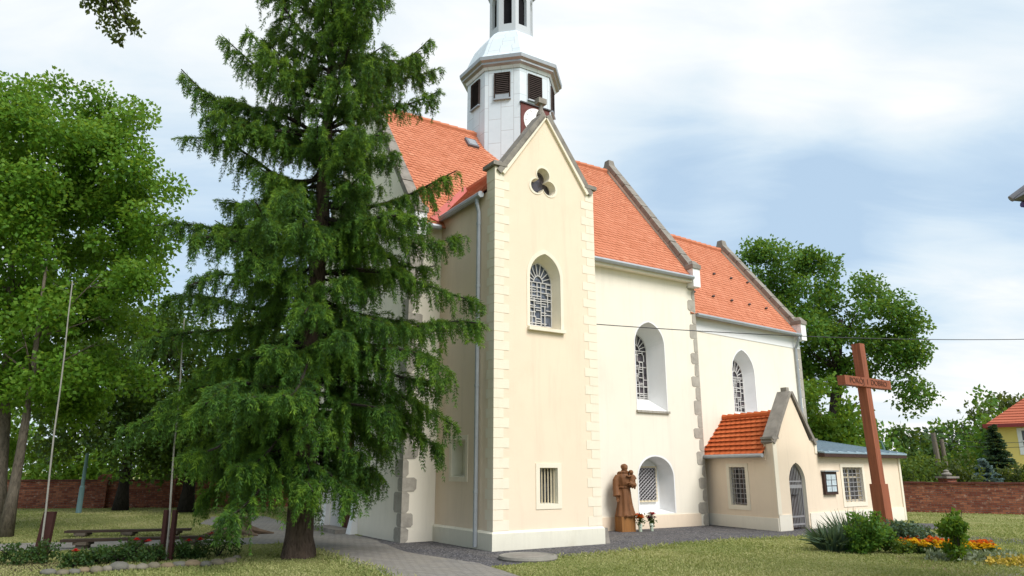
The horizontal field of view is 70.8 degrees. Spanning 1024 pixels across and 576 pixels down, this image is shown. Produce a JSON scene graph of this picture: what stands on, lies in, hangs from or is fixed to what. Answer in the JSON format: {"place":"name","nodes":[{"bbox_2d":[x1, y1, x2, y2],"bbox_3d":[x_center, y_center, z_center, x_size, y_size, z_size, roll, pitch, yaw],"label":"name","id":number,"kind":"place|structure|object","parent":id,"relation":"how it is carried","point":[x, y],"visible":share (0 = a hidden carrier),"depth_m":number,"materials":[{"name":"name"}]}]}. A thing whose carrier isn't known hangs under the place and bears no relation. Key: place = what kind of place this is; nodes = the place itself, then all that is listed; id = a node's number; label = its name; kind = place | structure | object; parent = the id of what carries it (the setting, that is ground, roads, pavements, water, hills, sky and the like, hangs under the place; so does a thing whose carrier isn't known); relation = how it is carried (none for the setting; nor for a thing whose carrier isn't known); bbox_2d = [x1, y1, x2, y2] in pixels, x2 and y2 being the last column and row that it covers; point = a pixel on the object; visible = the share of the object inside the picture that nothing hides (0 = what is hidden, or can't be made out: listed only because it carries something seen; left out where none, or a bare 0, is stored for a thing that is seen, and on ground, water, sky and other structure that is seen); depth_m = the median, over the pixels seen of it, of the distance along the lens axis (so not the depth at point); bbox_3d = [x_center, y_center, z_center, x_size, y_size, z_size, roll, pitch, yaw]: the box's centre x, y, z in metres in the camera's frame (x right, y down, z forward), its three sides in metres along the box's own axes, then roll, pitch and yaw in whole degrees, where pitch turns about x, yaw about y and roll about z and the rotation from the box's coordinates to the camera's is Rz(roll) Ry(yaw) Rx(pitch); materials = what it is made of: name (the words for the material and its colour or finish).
{"place":"outdoors","nodes":[
{"label":"outdoors","id":0,"kind":"place"},
{"bbox_2d":[0,516,517,575],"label":"paved path","id":1,"kind":"structure","parent":0,"point":[373,551],"depth_m":15.31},
{"bbox_2d":[60,535,209,548],"bbox_3d":[-8.571,5.819,16.478,3.064,0.211,0.420,5,-15,-19],"label":"park bench","id":2,"kind":"object","parent":1,"relation":"on","point":[79,543],"visible":0.58,"depth_m":16.24,"materials":[{"name":"brown wood"}]},
{"bbox_2d":[269,540,415,575],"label":"path weeds","id":3,"kind":"object","parent":1,"relation":"on","point":[327,555],"visible":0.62,"depth_m":13.29,"materials":[{"name":"green plant"}]},
{"bbox_2d":[0,472,1023,575],"bbox_3d":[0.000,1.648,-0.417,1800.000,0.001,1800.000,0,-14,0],"label":"ground","id":4,"kind":"structure","parent":0,"point":[92,511],"depth_m":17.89,"materials":[{"name":"plant"}]},
{"bbox_2d":[10,409,37,440],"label":"background tree","id":5,"kind":"object","parent":4,"relation":"on","point":[34,427],"visible":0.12,"depth_m":47.99,"materials":[{"name":"green plant"}]},
{"bbox_2d":[7,396,82,479],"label":"background tree","id":6,"kind":"object","parent":4,"relation":"on","point":[12,418],"visible":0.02,"depth_m":42.80,"materials":[{"name":"green plant"}]},
{"bbox_2d":[35,281,72,551],"bbox_3d":[-9.888,2.721,15.808,0.368,5.889,0.151,0,-14,0],"label":"flagpole","id":7,"kind":"object","parent":4,"relation":"on","point":[46,528],"visible":0.9,"depth_m":15.27,"materials":[{"name":"metal"}]},
{"bbox_2d":[8,426,115,479],"bbox_3d":[-24.738,10.209,39.619,5.987,5.114,6.405,10,-17,-33],"label":"background tree","id":8,"kind":"object","parent":4,"relation":"on","point":[34,473],"visible":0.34,"depth_m":38.45,"materials":[{"name":"green plant"}]},
{"bbox_2d":[75,422,98,512],"bbox_3d":[-17.859,7.502,30.209,0.368,3.696,0.450,0,-14,0],"label":"street lamp","id":9,"kind":"object","parent":4,"relation":"on","point":[80,498],"visible":0.73,"depth_m":29.98,"materials":[{"name":"metal"}]},
{"bbox_2d":[0,65,197,536],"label":"ash tree","id":10,"kind":"object","parent":4,"relation":"on","point":[40,206],"visible":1,"depth_m":21.49,"materials":[{"name":"green plant"}]},
{"bbox_2d":[79,0,146,47],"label":"linden tree","id":11,"kind":"object","parent":4,"relation":"on","point":[125,15],"visible":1,"depth_m":10.70,"materials":[{"name":"green plant"}]},
{"bbox_2d":[0,554,228,575],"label":"flower bed soil","id":12,"kind":"structure","parent":4,"relation":"on","point":[27,564],"depth_m":13.10,"materials":[{"name":"soil"}]},
{"bbox_2d":[0,541,43,565],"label":"rose bush","id":13,"kind":"object","parent":12,"relation":"on","point":[19,553],"visible":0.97,"depth_m":13.31,"materials":[{"name":"green plant"}]},
{"bbox_2d":[17,537,65,563],"bbox_3d":[-8.859,4.991,13.727,0.794,0.480,0.781,-7,-16,26],"label":"rose bush","id":14,"kind":"object","parent":12,"relation":"on","point":[45,557],"visible":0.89,"depth_m":13.66,"materials":[{"name":"green plant"}]},
{"bbox_2d":[40,569,56,574],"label":"edging stone","id":15,"kind":"object","parent":12,"relation":"on","point":[48,571],"visible":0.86,"depth_m":12.01,"materials":[{"name":"stone"}]},
{"bbox_2d":[56,569,69,574],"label":"edging stone","id":16,"kind":"object","parent":12,"relation":"on","point":[61,571],"visible":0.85,"depth_m":12.01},
{"bbox_2d":[57,547,94,567],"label":"rose bush","id":17,"kind":"object","parent":12,"relation":"on","point":[67,558],"visible":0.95,"depth_m":13.05,"materials":[{"name":"green plant"}]},
{"bbox_2d":[79,567,89,572],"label":"edging stone","id":18,"kind":"object","parent":12,"relation":"on","point":[84,569],"visible":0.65,"depth_m":12.29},
{"bbox_2d":[89,566,102,572],"bbox_3d":[-7.124,4.840,12.336,0.235,0.156,0.181,0,-14,0],"label":"edging stone","id":19,"kind":"object","parent":12,"relation":"on","point":[96,569],"visible":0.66,"depth_m":12.30,"materials":[{"name":"stone"}]},
{"bbox_2d":[79,544,119,564],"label":"rose bush","id":20,"kind":"object","parent":12,"relation":"on","point":[100,554],"visible":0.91,"depth_m":13.32,"materials":[{"name":"green plant"}]},
{"bbox_2d":[110,561,128,570],"bbox_3d":[-6.896,4.899,12.643,0.366,0.186,0.267,0,-14,0],"label":"edging stone","id":21,"kind":"object","parent":12,"relation":"on","point":[119,565],"visible":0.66,"depth_m":12.56,"materials":[{"name":"stone"}]},
{"bbox_2d":[106,544,134,562],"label":"rose bush","id":22,"kind":"object","parent":12,"relation":"on","point":[114,559],"visible":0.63,"depth_m":13.62,"materials":[{"name":"green plant"}]},
{"bbox_2d":[113,537,150,561],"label":"rose bush","id":23,"kind":"object","parent":12,"relation":"on","point":[134,549],"visible":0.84,"depth_m":13.81,"materials":[{"name":"green plant"}]},
{"bbox_2d":[136,563,148,569],"bbox_3d":[-6.545,4.941,12.734,0.226,0.134,0.212,0,-14,0],"label":"edging stone","id":24,"kind":"object","parent":12,"relation":"on","point":[142,565],"visible":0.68,"depth_m":12.68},
{"bbox_2d":[133,541,168,562],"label":"rose bush","id":25,"kind":"object","parent":12,"relation":"on","point":[153,554],"visible":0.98,"depth_m":13.65,"materials":[{"name":"green plant"}]},
{"bbox_2d":[148,562,160,567],"bbox_3d":[-6.386,4.963,12.842,0.237,0.144,0.172,0,-14,0],"label":"edging stone","id":26,"kind":"object","parent":12,"relation":"on","point":[154,564],"visible":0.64,"depth_m":12.79,"materials":[{"name":"stone"}]},
{"bbox_2d":[161,562,174,567],"bbox_3d":[-6.168,4.982,12.895,0.257,0.130,0.159,0,-14,0],"label":"edging stone","id":27,"kind":"object","parent":12,"relation":"on","point":[168,564],"visible":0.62,"depth_m":12.85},
{"bbox_2d":[158,318,184,560],"bbox_3d":[-6.693,2.945,14.421,0.304,4.774,0.100,0,-14,0],"label":"flagpole","id":28,"kind":"object","parent":12,"relation":"on","point":[166,530],"visible":0.82,"depth_m":13.98,"materials":[{"name":"white paint"}]},
{"bbox_2d":[173,561,184,566],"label":"edging stone","id":29,"kind":"object","parent":12,"relation":"on","point":[178,563],"visible":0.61,"depth_m":13.01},
{"bbox_2d":[168,536,200,559],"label":"rose bush","id":30,"kind":"object","parent":12,"relation":"on","point":[176,548],"visible":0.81,"depth_m":13.98,"materials":[{"name":"green plant"}]},
{"bbox_2d":[175,537,210,558],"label":"rose bush","id":31,"kind":"object","parent":12,"relation":"on","point":[197,549],"visible":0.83,"depth_m":14.16,"materials":[{"name":"green plant"}]},
{"bbox_2d":[185,559,200,566],"bbox_3d":[-5.822,5.026,13.111,0.326,0.152,0.249,0,-14,0],"label":"edging stone","id":32,"kind":"object","parent":12,"relation":"on","point":[190,562],"visible":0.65,"depth_m":13.04,"materials":[{"name":"stone"}]},
{"bbox_2d":[200,561,212,566],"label":"edging stone","id":33,"kind":"object","parent":12,"relation":"on","point":[203,563],"visible":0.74,"depth_m":13.10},
{"bbox_2d":[210,559,224,565],"bbox_3d":[-5.438,5.068,13.276,0.284,0.151,0.195,0,-14,0],"label":"edging stone","id":34,"kind":"object","parent":12,"relation":"on","point":[217,561],"visible":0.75,"depth_m":13.22,"materials":[{"name":"stone"}]},
{"bbox_2d":[195,532,245,556],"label":"rose bush","id":35,"kind":"object","parent":12,"relation":"on","point":[219,552],"visible":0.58,"depth_m":14.51,"materials":[{"name":"green plant"}]},
{"bbox_2d":[51,434,183,479],"bbox_3d":[-21.173,10.253,40.552,7.197,4.930,5.760,0,-14,0],"label":"background tree","id":36,"kind":"object","parent":4,"relation":"on","point":[93,468],"visible":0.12,"depth_m":39.08,"materials":[{"name":"green plant"}]},
{"bbox_2d":[14,296,233,509],"bbox_3d":[-17.144,5.136,32.548,11.105,9.470,8.105,0,-14,0],"label":"park tree","id":37,"kind":"object","parent":4,"relation":"on","point":[121,499],"visible":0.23,"depth_m":30.51,"materials":[{"name":"green plant"}]},
{"bbox_2d":[64,528,191,537],"bbox_3d":[-10.194,6.523,19.181,3.035,0.175,0.405,4,-15,-14],"label":"park bench","id":38,"kind":"object","parent":4,"relation":"on","point":[124,532],"visible":0.77,"depth_m":19.02,"materials":[{"name":"brown wood"}]},
{"bbox_2d":[7,474,288,508],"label":"brick wall","id":39,"kind":"structure","parent":4,"relation":"on","point":[98,493],"depth_m":33.63,"materials":[{"name":"brick"}]},
{"bbox_2d":[131,461,228,479],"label":"background tree","id":40,"kind":"object","parent":4,"relation":"on","point":[138,467],"visible":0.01,"depth_m":39.53,"materials":[{"name":"green plant"}]},
{"bbox_2d":[91,293,276,511],"bbox_3d":[-13.032,5.048,31.976,10.710,9.361,9.289,0,-14,0],"label":"park tree","id":41,"kind":"object","parent":4,"relation":"on","point":[186,502],"visible":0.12,"depth_m":30.31,"materials":[{"name":"green plant"}]},
{"bbox_2d":[158,306,293,512],"bbox_3d":[-10.377,5.128,31.171,8.836,8.809,8.492,0,-14,0],"label":"park tree","id":42,"kind":"object","parent":4,"relation":"on","point":[279,334],"visible":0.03,"depth_m":29.92,"materials":[{"name":"green plant"}]},
{"bbox_2d":[224,557,236,562],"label":"edging stone","id":43,"kind":"object","parent":4,"relation":"on","point":[230,559],"visible":0.59,"depth_m":13.50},
{"bbox_2d":[202,517,273,536],"bbox_3d":[-7.511,6.504,19.753,1.872,0.531,1.841,0,-14,0],"label":"tree stump","id":44,"kind":"object","parent":4,"relation":"on","point":[254,530],"visible":0.34,"depth_m":19.62,"materials":[{"name":"brown wood"}]},
{"bbox_2d":[111,0,492,559],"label":"spruce tree","id":45,"kind":"object","parent":4,"relation":"on","point":[255,390],"visible":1,"depth_m":15.04,"materials":[{"name":"green plant"}]},
{"bbox_2d":[314,0,906,551],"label":"church","id":46,"kind":"structure","parent":4,"relation":"on","point":[564,408],"depth_m":21.61,"materials":[{"name":"beige paint"}]},
{"bbox_2d":[342,433,353,527],"bbox_3d":[-4.657,5.550,21.296,0.015,3.060,1.740,9,-17,-32],"label":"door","id":47,"kind":"structure","parent":46,"relation":"in","point":[347,518],"depth_m":21.39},
{"bbox_2d":[462,442,464,474],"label":"window","id":48,"kind":"structure","parent":46,"relation":"in","point":[463,446],"depth_m":17.67,"materials":[{"name":"glass"}]},
{"bbox_2d":[469,79,479,112],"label":"louvre window","id":49,"kind":"structure","parent":46,"relation":"in","point":[475,87],"depth_m":26.51,"materials":[{"name":"brown wood"}]},
{"bbox_2d":[493,71,510,100],"bbox_3d":[-0.357,-7.247,25.835,0.640,1.080,0.110,-3,-15,12],"label":"louvre window","id":50,"kind":"structure","parent":46,"relation":"in","point":[501,80],"depth_m":25.84,"materials":[{"name":"brown wood"}]},
{"bbox_2d":[527,73,541,102],"bbox_3d":[0.838,-7.194,26.045,0.640,1.080,0.110,9,-17,-32],"label":"louvre window","id":51,"kind":"structure","parent":46,"relation":"in","point":[534,82],"depth_m":26.06,"materials":[{"name":"brown wood"}]},
{"bbox_2d":[531,172,548,194],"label":"window","id":52,"kind":"structure","parent":46,"relation":"in","point":[537,186],"depth_m":18.71,"materials":[{"name":"grey glass"}]},
{"bbox_2d":[527,263,565,333],"bbox_3d":[0.755,0.216,17.875,1.090,1.821,0.460,9,-17,-32],"label":"window","id":53,"kind":"structure","parent":46,"relation":"in","point":[540,284],"depth_m":18.07,"materials":[{"name":"white glass"}]},
{"bbox_2d":[540,468,554,503],"bbox_3d":[0.750,4.620,16.834,0.466,0.800,0.212,9,-17,-32],"label":"window","id":54,"kind":"structure","parent":46,"relation":"in","point":[545,474],"depth_m":16.88,"materials":[{"name":"beige glass"}]},
{"bbox_2d":[550,86,555,119],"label":"louvre window","id":55,"kind":"structure","parent":46,"relation":"in","point":[551,88],"depth_m":26.93,"materials":[{"name":"brown wood"}]},
{"bbox_2d":[639,466,657,501],"bbox_3d":[4.100,6.118,22.480,1.120,1.080,0.119,9,-17,-32],"label":"window","id":56,"kind":"structure","parent":46,"relation":"in","point":[648,492],"depth_m":22.56,"materials":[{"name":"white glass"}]},
{"bbox_2d":[635,334,670,413],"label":"window","id":57,"kind":"structure","parent":46,"relation":"in","point":[641,358],"depth_m":23.67,"materials":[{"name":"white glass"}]},
{"bbox_2d":[732,360,745,412],"bbox_3d":[8.110,3.550,26.227,1.010,1.929,0.063,11,-18,-36],"label":"window","id":58,"kind":"structure","parent":46,"relation":"in","point":[736,370],"depth_m":26.33,"materials":[{"name":"white glass"}]},
{"bbox_2d":[731,467,746,504],"bbox_3d":[7.131,6.151,22.364,0.171,1.140,0.700,7,-16,-24],"label":"window","id":59,"kind":"structure","parent":46,"relation":"in","point":[739,473],"depth_m":22.44,"materials":[{"name":"grey glass"}]},
{"bbox_2d":[789,464,805,528],"bbox_3d":[8.467,6.245,21.659,0.900,1.930,0.230,11,-18,-36],"label":"door","id":60,"kind":"structure","parent":46,"relation":"in","point":[794,488],"depth_m":21.72,"materials":[{"name":"grey metal"}]},
{"bbox_2d":[597,324,1023,339],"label":"power cable","id":61,"kind":"object","parent":46,"relation":"attached to","point":[815,336],"visible":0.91,"depth_m":23.87,"materials":[{"name":"rubber"}]},
{"bbox_2d":[820,470,838,494],"bbox_3d":[9.990,6.090,22.554,0.790,0.730,0.156,11,-18,-36],"label":"notice board","id":62,"kind":"object","parent":46,"relation":"attached to","point":[829,482],"visible":1,"depth_m":22.48,"materials":[{"name":"wood"}]},
{"bbox_2d":[842,467,862,501],"bbox_3d":[11.056,6.437,23.577,1.230,1.100,0.172,11,-18,-36],"label":"window","id":63,"kind":"structure","parent":46,"relation":"in","point":[851,482],"depth_m":23.67,"materials":[{"name":"white glass"}]},
{"bbox_2d":[362,523,937,565],"bbox_3d":[4.875,7.237,21.660,19.102,0.001,9.132,9,-17,-32],"label":"gravel strip","id":64,"kind":"object","parent":4,"relation":"on","point":[656,536],"visible":0.3,"depth_m":17.47,"materials":[{"name":"gravel"}]},
{"bbox_2d":[498,552,557,562],"bbox_3d":[0.316,5.315,14.230,1.180,0.085,1.180,0,-14,0],"label":"well cover","id":65,"kind":"object","parent":64,"relation":"on","point":[527,557],"visible":0.99,"depth_m":13.97,"materials":[{"name":"concrete"}]},
{"bbox_2d":[604,527,609,543],"bbox_3d":[2.229,5.966,17.361,0.180,0.360,0.240,9,-17,-32],"label":"corner stone","id":66,"kind":"object","parent":64,"relation":"on","point":[607,540],"visible":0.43,"depth_m":17.28,"materials":[{"name":"stone"}]},
{"bbox_2d":[613,464,636,531],"bbox_3d":[3.270,6.061,20.851,0.717,1.889,0.578,0,-14,0],"label":"statue","id":67,"kind":"object","parent":64,"relation":"on","point":[624,481],"visible":1,"depth_m":20.71,"materials":[{"name":"brown wood"}]},
{"bbox_2d":[634,513,645,531],"bbox_3d":[3.640,6.676,20.539,0.370,0.544,0.372,0,-14,0],"label":"flower vase","id":68,"kind":"object","parent":64,"relation":"on","point":[639,516],"visible":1,"depth_m":20.53,"materials":[{"name":"white ceramic"}]},
{"bbox_2d":[644,511,657,530],"bbox_3d":[4.018,6.740,20.793,0.378,0.546,0.356,-4,-15,15],"label":"flower vase","id":69,"kind":"object","parent":64,"relation":"on","point":[651,521],"visible":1,"depth_m":20.75,"materials":[{"name":"white ceramic"}]},
{"bbox_2d":[557,533,808,559],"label":"gravel weeds","id":70,"kind":"object","parent":64,"relation":"on","point":[644,546],"visible":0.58,"depth_m":16.54,"materials":[{"name":"green plant"}]},
{"bbox_2d":[798,520,859,551],"bbox_3d":[6.996,5.402,15.712,1.307,0.671,1.350,4,-15,-17],"label":"iris clump","id":71,"kind":"object","parent":4,"relation":"on","point":[833,539],"visible":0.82,"depth_m":15.52,"materials":[{"name":"green plant"}]},
{"bbox_2d":[807,410,864,445],"bbox_3d":[14.447,7.596,32.162,3.832,4.537,3.781,0,-14,0],"label":"maple tree","id":72,"kind":"object","parent":4,"relation":"on","point":[857,429],"visible":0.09,"depth_m":32.11,"materials":[{"name":"green plant"}]},
{"bbox_2d":[735,234,946,421],"bbox_3d":[17.008,4.220,39.952,13.072,15.026,7.159,-4,-15,14],"label":"oak tree","id":73,"kind":"object","parent":4,"relation":"on","point":[902,326],"visible":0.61,"depth_m":39.82,"materials":[{"name":"green plant"}]},
{"bbox_2d":[803,371,882,448],"bbox_3d":[14.135,6.814,32.215,4.236,6.055,4.653,-9,-17,32],"label":"maple tree","id":74,"kind":"object","parent":4,"relation":"on","point":[813,392],"visible":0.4,"depth_m":31.63,"materials":[{"name":"green plant"}]},
{"bbox_2d":[818,506,882,531],"bbox_3d":[7.826,5.463,16.448,1.797,0.915,1.798,0,-14,0],"label":"iris clump","id":75,"kind":"object","parent":4,"relation":"on","point":[838,523],"visible":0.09,"depth_m":16.43,"materials":[{"name":"green plant"}]},
{"bbox_2d":[837,343,892,522],"bbox_3d":[9.793,4.066,19.612,2.326,5.150,0.373,10,-17,-34],"label":"wooden cross","id":76,"kind":"object","parent":4,"relation":"on","point":[863,382],"visible":1,"depth_m":19.57,"materials":[{"name":"brown wood"}]},
{"bbox_2d":[842,510,898,553],"bbox_3d":[7.628,5.187,15.354,1.198,0.895,1.022,12,-18,-39],"label":"round bush","id":77,"kind":"object","parent":4,"relation":"on","point":[874,534],"visible":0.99,"depth_m":15.14,"materials":[{"name":"green plant"}]},
{"bbox_2d":[864,430,908,479],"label":"background tree","id":78,"kind":"object","parent":4,"relation":"on","point":[887,445],"visible":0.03,"depth_m":56.42,"materials":[{"name":"green plant"}]},
{"bbox_2d":[854,407,924,451],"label":"background tree","id":79,"kind":"object","parent":4,"relation":"on","point":[882,430],"visible":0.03,"depth_m":67.51,"materials":[{"name":"green plant"}]},
{"bbox_2d":[879,537,916,553],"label":"bush","id":80,"kind":"object","parent":4,"relation":"on","point":[894,546],"visible":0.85,"depth_m":15.07,"materials":[{"name":"green plant"}]},
{"bbox_2d":[884,518,935,541],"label":"lavender bush","id":81,"kind":"object","parent":4,"relation":"on","point":[902,528],"visible":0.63,"depth_m":16.43,"materials":[{"name":"green plant"}]},
{"bbox_2d":[882,421,953,477],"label":"background tree","id":82,"kind":"object","parent":4,"relation":"on","point":[914,436],"visible":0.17,"depth_m":63.20,"materials":[{"name":"green plant"}]},
{"bbox_2d":[900,451,942,481],"bbox_3d":[19.222,8.982,33.817,3.286,2.726,3.154,0,-14,0],"label":"shrub","id":83,"kind":"object","parent":4,"relation":"on","point":[915,462],"visible":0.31,"depth_m":33.21,"materials":[{"name":"green plant"}]},
{"bbox_2d":[918,540,938,551],"bbox_3d":[8.670,5.400,14.990,0.392,0.310,0.381,-8,-16,28],"label":"marigold","id":84,"kind":"object","parent":4,"relation":"on","point":[930,546],"visible":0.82,"depth_m":14.99,"materials":[{"name":"yellow plant"}]},
{"bbox_2d":[908,451,965,481],"bbox_3d":[20.407,9.256,34.910,3.294,2.646,3.268,0,-14,0],"label":"shrub","id":85,"kind":"object","parent":4,"relation":"on","point":[930,475],"visible":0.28,"depth_m":34.33,"materials":[{"name":"green plant"}]},
{"bbox_2d":[901,423,973,451],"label":"background tree","id":86,"kind":"object","parent":4,"relation":"on","point":[926,431],"visible":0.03,"depth_m":74.19,"materials":[{"name":"green plant"}]},
{"bbox_2d":[930,433,947,473],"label":"utility pole","id":87,"kind":"object","parent":4,"relation":"on","point":[936,449],"visible":0.43,"depth_m":58.48,"materials":[{"name":"concrete"}]},
{"bbox_2d":[896,556,1006,574],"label":"bare earth","id":88,"kind":"structure","parent":4,"relation":"on","point":[944,568],"depth_m":13.11,"materials":[{"name":"soil"}]},
{"bbox_2d":[934,506,972,561],"bbox_3d":[8.529,4.735,13.839,0.651,1.021,0.666,0,-14,0],"label":"leafy shrub","id":89,"kind":"object","parent":88,"relation":"on","point":[953,527],"visible":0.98,"depth_m":13.78,"materials":[{"name":"green plant"}]},
{"bbox_2d":[920,546,1022,564],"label":"silver ground cover","id":90,"kind":"object","parent":88,"relation":"on","point":[980,555],"visible":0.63,"depth_m":13.93,"materials":[{"name":"green plant"}]},
{"bbox_2d":[984,552,1023,567],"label":"golden ground cover","id":91,"kind":"object","parent":88,"relation":"on","point":[1017,560],"visible":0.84,"depth_m":13.28,"materials":[{"name":"yellow plant"}]},
{"bbox_2d":[914,413,993,471],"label":"background tree","id":92,"kind":"object","parent":4,"relation":"on","point":[960,432],"visible":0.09,"depth_m":73.31,"materials":[{"name":"green plant"}]},
{"bbox_2d":[915,384,1006,479],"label":"background tree","id":93,"kind":"object","parent":4,"relation":"on","point":[977,435],"visible":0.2,"depth_m":62.44,"materials":[{"name":"green plant"}]},
{"bbox_2d":[933,449,991,481],"bbox_3d":[21.026,8.902,33.706,2.315,2.741,2.817,0,-14,0],"label":"shrub","id":94,"kind":"object","parent":4,"relation":"on","point":[965,476],"visible":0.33,"depth_m":33.64,"materials":[{"name":"green plant"}]},
{"bbox_2d":[903,470,1023,514],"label":"brick wall","id":95,"kind":"structure","parent":4,"relation":"on","point":[946,491],"depth_m":29.53,"materials":[{"name":"red brick"}]},
{"bbox_2d":[972,458,1004,481],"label":"blue spruce","id":96,"kind":"object","parent":4,"relation":"on","point":[983,462],"visible":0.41,"depth_m":35.58,"materials":[{"name":"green plant"}]},
{"bbox_2d":[956,391,1023,453],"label":"background tree","id":97,"kind":"object","parent":4,"relation":"on","point":[1001,405],"visible":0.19,"depth_m":71.31,"materials":[{"name":"green plant"}]},
{"bbox_2d":[985,543,999,551],"bbox_3d":[9.715,5.303,14.537,0.336,0.273,0.345,-9,-17,30],"label":"marigold","id":98,"kind":"object","parent":4,"relation":"on","point":[990,546],"visible":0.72,"depth_m":14.58,"materials":[{"name":"yellow plant"}]},
{"bbox_2d":[973,424,1020,478],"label":"blue spruce","id":99,"kind":"object","parent":4,"relation":"on","point":[996,445],"visible":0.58,"depth_m":41.73,"materials":[{"name":"green plant"}]},
{"bbox_2d":[975,394,1022,418],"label":"background tree","id":100,"kind":"object","parent":4,"relation":"on","point":[996,410],"visible":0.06,"depth_m":80.00,"materials":[{"name":"green plant"}]},
{"bbox_2d":[982,398,1023,473],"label":"yellow house","id":101,"kind":"structure","parent":4,"relation":"on","point":[1009,422],"depth_m":44.61,"materials":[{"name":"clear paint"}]},
{"bbox_2d":[1016,428,1023,454],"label":"window","id":102,"kind":"structure","parent":101,"relation":"in","point":[1020,433],"depth_m":44.27,"materials":[{"name":"white glass"}]},
{"bbox_2d":[993,462,1023,481],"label":"shrub","id":103,"kind":"object","parent":4,"relation":"on","point":[1018,477],"visible":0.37,"depth_m":35.49,"materials":[{"name":"green plant"}]},
{"bbox_2d":[0,0,1023,471],"label":"sky","id":104,"kind":"structure","parent":0,"point":[887,136],"materials":[{"name":"white"}]},
{"bbox_2d":[935,534,1023,544],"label":"side path","id":105,"kind":"structure","parent":0,"point":[990,538],"depth_m":18.21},
{"bbox_2d":[1008,185,1023,206],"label":"neighbour house","id":106,"kind":"structure","parent":0,"point":[1017,195],"depth_m":11.66,"materials":[{"name":"grey stone"}]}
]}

